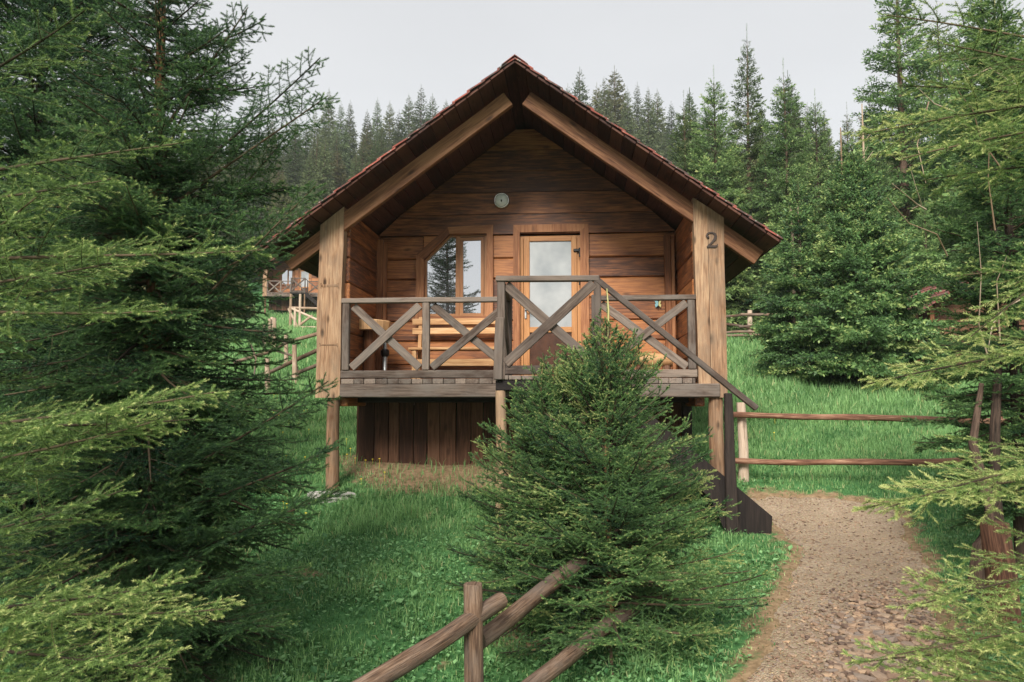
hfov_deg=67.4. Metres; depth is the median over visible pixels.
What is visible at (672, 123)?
spruce
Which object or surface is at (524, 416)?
spruce
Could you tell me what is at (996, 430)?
spruce
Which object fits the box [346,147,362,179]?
spruce
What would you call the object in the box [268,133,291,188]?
spruce
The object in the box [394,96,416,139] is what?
spruce
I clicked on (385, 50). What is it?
sky
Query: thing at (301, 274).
door
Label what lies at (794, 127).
spruce
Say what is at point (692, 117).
spruce
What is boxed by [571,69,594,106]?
spruce
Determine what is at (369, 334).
log table
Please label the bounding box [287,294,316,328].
rail fence
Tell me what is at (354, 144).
spruce
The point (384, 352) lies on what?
standing ashtray
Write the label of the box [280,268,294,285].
window
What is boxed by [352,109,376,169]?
spruce
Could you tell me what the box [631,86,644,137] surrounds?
spruce
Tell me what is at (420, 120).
spruce
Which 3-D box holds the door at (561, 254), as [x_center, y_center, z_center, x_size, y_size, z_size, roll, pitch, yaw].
[0.565,-0.550,11.074,1.090,2.275,0.149,0,-5,4]
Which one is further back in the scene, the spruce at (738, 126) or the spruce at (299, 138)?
the spruce at (299, 138)
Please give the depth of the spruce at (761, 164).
30.78 m
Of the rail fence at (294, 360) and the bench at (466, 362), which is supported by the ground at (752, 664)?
the rail fence at (294, 360)
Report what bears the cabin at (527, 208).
on the ground at (752, 664)
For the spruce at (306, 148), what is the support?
on the ground at (752, 664)
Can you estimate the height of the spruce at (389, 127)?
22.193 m
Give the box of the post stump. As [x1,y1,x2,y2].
[980,520,1021,626]
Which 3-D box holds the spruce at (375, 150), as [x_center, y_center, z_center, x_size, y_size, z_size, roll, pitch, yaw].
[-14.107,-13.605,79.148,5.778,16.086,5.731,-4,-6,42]
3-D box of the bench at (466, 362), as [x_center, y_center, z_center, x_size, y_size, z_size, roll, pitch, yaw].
[-0.791,0.100,10.791,1.317,0.937,0.504,0,-5,4]
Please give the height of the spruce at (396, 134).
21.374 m
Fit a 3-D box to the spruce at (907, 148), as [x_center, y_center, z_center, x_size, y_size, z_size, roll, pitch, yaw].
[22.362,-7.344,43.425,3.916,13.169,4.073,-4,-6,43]
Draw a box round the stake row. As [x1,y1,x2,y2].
[265,317,276,346]
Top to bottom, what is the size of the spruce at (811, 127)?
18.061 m
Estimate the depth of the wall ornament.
10.91 m
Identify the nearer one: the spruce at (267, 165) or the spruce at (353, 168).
the spruce at (353, 168)
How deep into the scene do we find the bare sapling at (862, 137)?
16.85 m
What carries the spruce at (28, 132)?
on the ground at (752, 664)
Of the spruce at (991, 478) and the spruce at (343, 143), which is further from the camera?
the spruce at (343, 143)
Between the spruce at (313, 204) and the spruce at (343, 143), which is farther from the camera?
the spruce at (343, 143)
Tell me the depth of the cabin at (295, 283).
60.88 m
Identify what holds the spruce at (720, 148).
on the ground at (752, 664)
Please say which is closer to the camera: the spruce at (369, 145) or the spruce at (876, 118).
the spruce at (876, 118)
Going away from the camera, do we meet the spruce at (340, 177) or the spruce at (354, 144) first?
the spruce at (340, 177)
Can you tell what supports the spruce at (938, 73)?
on the ground at (752, 664)
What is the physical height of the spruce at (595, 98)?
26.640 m
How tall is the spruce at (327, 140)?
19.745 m
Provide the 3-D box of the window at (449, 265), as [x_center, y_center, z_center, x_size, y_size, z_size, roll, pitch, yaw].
[-0.834,-0.975,11.216,1.135,1.425,0.130,0,-5,4]
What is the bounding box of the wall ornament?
[655,301,660,308]
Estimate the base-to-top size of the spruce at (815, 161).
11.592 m
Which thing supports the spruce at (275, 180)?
on the ground at (752, 664)
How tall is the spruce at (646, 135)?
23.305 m
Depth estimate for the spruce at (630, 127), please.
126.82 m
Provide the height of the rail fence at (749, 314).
1.265 m
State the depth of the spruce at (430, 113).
124.54 m
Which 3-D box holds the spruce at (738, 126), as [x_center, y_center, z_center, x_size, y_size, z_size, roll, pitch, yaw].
[10.196,-6.694,32.969,3.945,14.406,4.111,1,-5,-10]
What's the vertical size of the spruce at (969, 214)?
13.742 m
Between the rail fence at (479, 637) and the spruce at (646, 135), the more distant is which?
the spruce at (646, 135)
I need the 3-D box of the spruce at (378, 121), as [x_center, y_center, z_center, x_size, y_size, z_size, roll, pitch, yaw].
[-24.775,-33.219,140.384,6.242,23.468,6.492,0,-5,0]
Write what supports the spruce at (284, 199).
on the ground at (752, 664)
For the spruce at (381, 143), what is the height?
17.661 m
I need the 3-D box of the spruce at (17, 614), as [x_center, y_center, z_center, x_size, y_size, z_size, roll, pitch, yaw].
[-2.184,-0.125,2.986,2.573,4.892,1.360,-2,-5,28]
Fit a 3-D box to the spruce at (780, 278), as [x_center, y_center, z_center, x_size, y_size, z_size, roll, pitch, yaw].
[6.435,-1.370,17.349,2.469,5.151,2.721,0,-5,4]
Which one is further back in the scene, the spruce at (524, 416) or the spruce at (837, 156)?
the spruce at (837, 156)
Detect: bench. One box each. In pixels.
[408,317,494,378]
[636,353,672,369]
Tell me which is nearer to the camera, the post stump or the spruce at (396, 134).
the post stump
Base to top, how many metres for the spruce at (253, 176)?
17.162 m
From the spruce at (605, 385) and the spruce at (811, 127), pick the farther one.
the spruce at (811, 127)
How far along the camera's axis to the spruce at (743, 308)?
29.12 m
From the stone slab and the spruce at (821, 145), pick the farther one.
the spruce at (821, 145)
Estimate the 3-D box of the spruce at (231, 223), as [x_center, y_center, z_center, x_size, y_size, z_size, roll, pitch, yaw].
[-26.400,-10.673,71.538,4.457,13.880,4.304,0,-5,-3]
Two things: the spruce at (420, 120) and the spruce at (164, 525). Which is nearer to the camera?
the spruce at (164, 525)
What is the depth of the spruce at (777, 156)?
28.60 m
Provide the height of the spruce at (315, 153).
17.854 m
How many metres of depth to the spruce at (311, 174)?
88.53 m
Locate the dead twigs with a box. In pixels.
[888,53,1019,353]
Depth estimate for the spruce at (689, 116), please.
106.63 m
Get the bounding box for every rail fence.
[233,332,316,389]
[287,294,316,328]
[352,527,639,681]
[726,310,776,336]
[733,402,1005,481]
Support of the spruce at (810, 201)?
on the ground at (752, 664)
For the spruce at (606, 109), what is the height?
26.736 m
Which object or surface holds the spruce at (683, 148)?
on the ground at (752, 664)
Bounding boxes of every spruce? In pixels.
[0,0,174,580]
[0,0,271,681]
[0,0,355,681]
[1,76,50,217]
[191,134,223,264]
[210,166,248,284]
[222,135,250,241]
[240,141,269,231]
[242,156,274,281]
[256,173,296,284]
[257,122,280,184]
[265,159,286,212]
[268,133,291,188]
[281,118,304,175]
[282,128,307,213]
[292,150,317,219]
[293,121,314,185]
[296,133,331,209]
[304,113,325,163]
[307,183,320,210]
[311,136,337,204]
[312,122,335,184]
[316,91,339,157]
[327,147,349,189]
[329,134,348,183]
[330,105,351,180]
[342,102,358,175]
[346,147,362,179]
[350,129,374,177]
[350,133,368,176]
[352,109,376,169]
[363,136,381,166]
[369,128,387,162]
[371,97,385,145]
[379,103,400,153]
[383,139,389,150]
[389,113,404,149]
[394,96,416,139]
[407,84,427,132]
[422,94,438,122]
[440,346,660,664]
[452,289,775,680]
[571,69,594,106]
[590,82,609,113]
[594,80,618,122]
[601,65,639,133]
[619,91,638,135]
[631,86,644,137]
[634,89,663,155]
[646,91,673,150]
[660,135,671,160]
[661,105,680,165]
[667,92,726,285]
[673,87,709,182]
[676,91,702,166]
[685,69,767,330]
[687,114,718,192]
[703,104,718,154]
[710,117,728,183]
[717,24,784,311]
[722,154,765,330]
[742,169,864,383]
[743,59,831,329]
[744,154,777,272]
[746,133,785,324]
[750,114,771,184]
[755,136,966,397]
[771,70,820,233]
[776,92,805,179]
[790,88,847,237]
[794,170,821,295]
[799,106,816,165]
[812,113,833,189]
[822,116,835,170]
[830,139,849,197]
[836,102,859,195]
[840,0,1023,681]
[845,0,978,296]
[849,102,898,213]
[853,140,911,300]
[890,1,1019,268]
[892,109,920,190]
[899,0,1023,305]
[901,0,1023,597]
[907,196,947,300]
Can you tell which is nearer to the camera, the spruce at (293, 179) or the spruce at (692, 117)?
the spruce at (692, 117)
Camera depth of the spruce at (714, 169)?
29.75 m
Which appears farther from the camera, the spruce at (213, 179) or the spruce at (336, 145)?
the spruce at (336, 145)
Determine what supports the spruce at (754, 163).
on the ground at (752, 664)
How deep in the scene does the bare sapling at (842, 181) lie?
16.86 m
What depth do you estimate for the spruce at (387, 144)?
116.56 m
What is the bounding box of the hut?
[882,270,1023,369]
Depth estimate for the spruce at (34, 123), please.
7.25 m
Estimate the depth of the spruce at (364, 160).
95.71 m
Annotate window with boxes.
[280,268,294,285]
[415,225,492,318]
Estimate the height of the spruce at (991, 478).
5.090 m
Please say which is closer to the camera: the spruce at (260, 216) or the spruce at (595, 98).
the spruce at (260, 216)
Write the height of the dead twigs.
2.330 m
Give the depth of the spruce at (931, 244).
25.29 m
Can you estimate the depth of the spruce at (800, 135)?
43.40 m
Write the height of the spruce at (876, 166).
7.740 m
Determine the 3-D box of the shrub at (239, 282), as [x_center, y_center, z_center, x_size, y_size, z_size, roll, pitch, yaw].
[-21.854,-3.201,58.229,4.549,3.268,3.251,0,-5,4]
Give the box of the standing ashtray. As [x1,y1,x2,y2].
[381,343,388,378]
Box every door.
[298,268,311,292]
[513,224,589,375]
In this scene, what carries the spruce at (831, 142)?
on the ground at (752, 664)
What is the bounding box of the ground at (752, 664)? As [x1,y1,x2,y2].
[0,228,1023,681]
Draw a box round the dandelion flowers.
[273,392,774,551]
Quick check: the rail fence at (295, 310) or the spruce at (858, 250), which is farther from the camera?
the rail fence at (295, 310)
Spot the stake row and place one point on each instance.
(273, 320)
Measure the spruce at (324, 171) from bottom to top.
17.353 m
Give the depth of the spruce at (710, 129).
103.35 m
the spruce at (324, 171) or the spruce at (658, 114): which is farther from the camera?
the spruce at (658, 114)
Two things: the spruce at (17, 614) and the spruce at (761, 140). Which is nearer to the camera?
the spruce at (17, 614)
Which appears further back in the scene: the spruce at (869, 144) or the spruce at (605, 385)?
the spruce at (869, 144)
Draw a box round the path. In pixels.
[745,496,954,681]
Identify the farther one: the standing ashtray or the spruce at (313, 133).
the spruce at (313, 133)
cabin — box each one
[258,258,317,312]
[261,54,782,535]
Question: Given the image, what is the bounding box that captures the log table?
[359,319,389,378]
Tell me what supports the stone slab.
on the ground at (752, 664)
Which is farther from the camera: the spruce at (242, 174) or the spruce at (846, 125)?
the spruce at (242, 174)
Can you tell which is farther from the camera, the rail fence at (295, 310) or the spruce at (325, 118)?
the spruce at (325, 118)
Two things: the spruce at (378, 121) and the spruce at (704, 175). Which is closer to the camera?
the spruce at (704, 175)
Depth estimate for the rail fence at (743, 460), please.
9.41 m
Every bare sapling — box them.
[790,207,797,374]
[840,128,848,378]
[858,104,873,379]
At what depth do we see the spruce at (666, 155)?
121.02 m
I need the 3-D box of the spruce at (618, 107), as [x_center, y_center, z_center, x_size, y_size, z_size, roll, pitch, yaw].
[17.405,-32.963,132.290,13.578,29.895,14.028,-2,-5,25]
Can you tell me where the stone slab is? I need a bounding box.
[307,491,355,502]
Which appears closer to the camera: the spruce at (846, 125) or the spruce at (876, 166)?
the spruce at (876, 166)
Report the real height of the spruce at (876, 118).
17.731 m
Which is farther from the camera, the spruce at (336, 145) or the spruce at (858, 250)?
the spruce at (336, 145)
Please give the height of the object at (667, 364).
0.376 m
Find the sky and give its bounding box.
[0,0,1023,165]

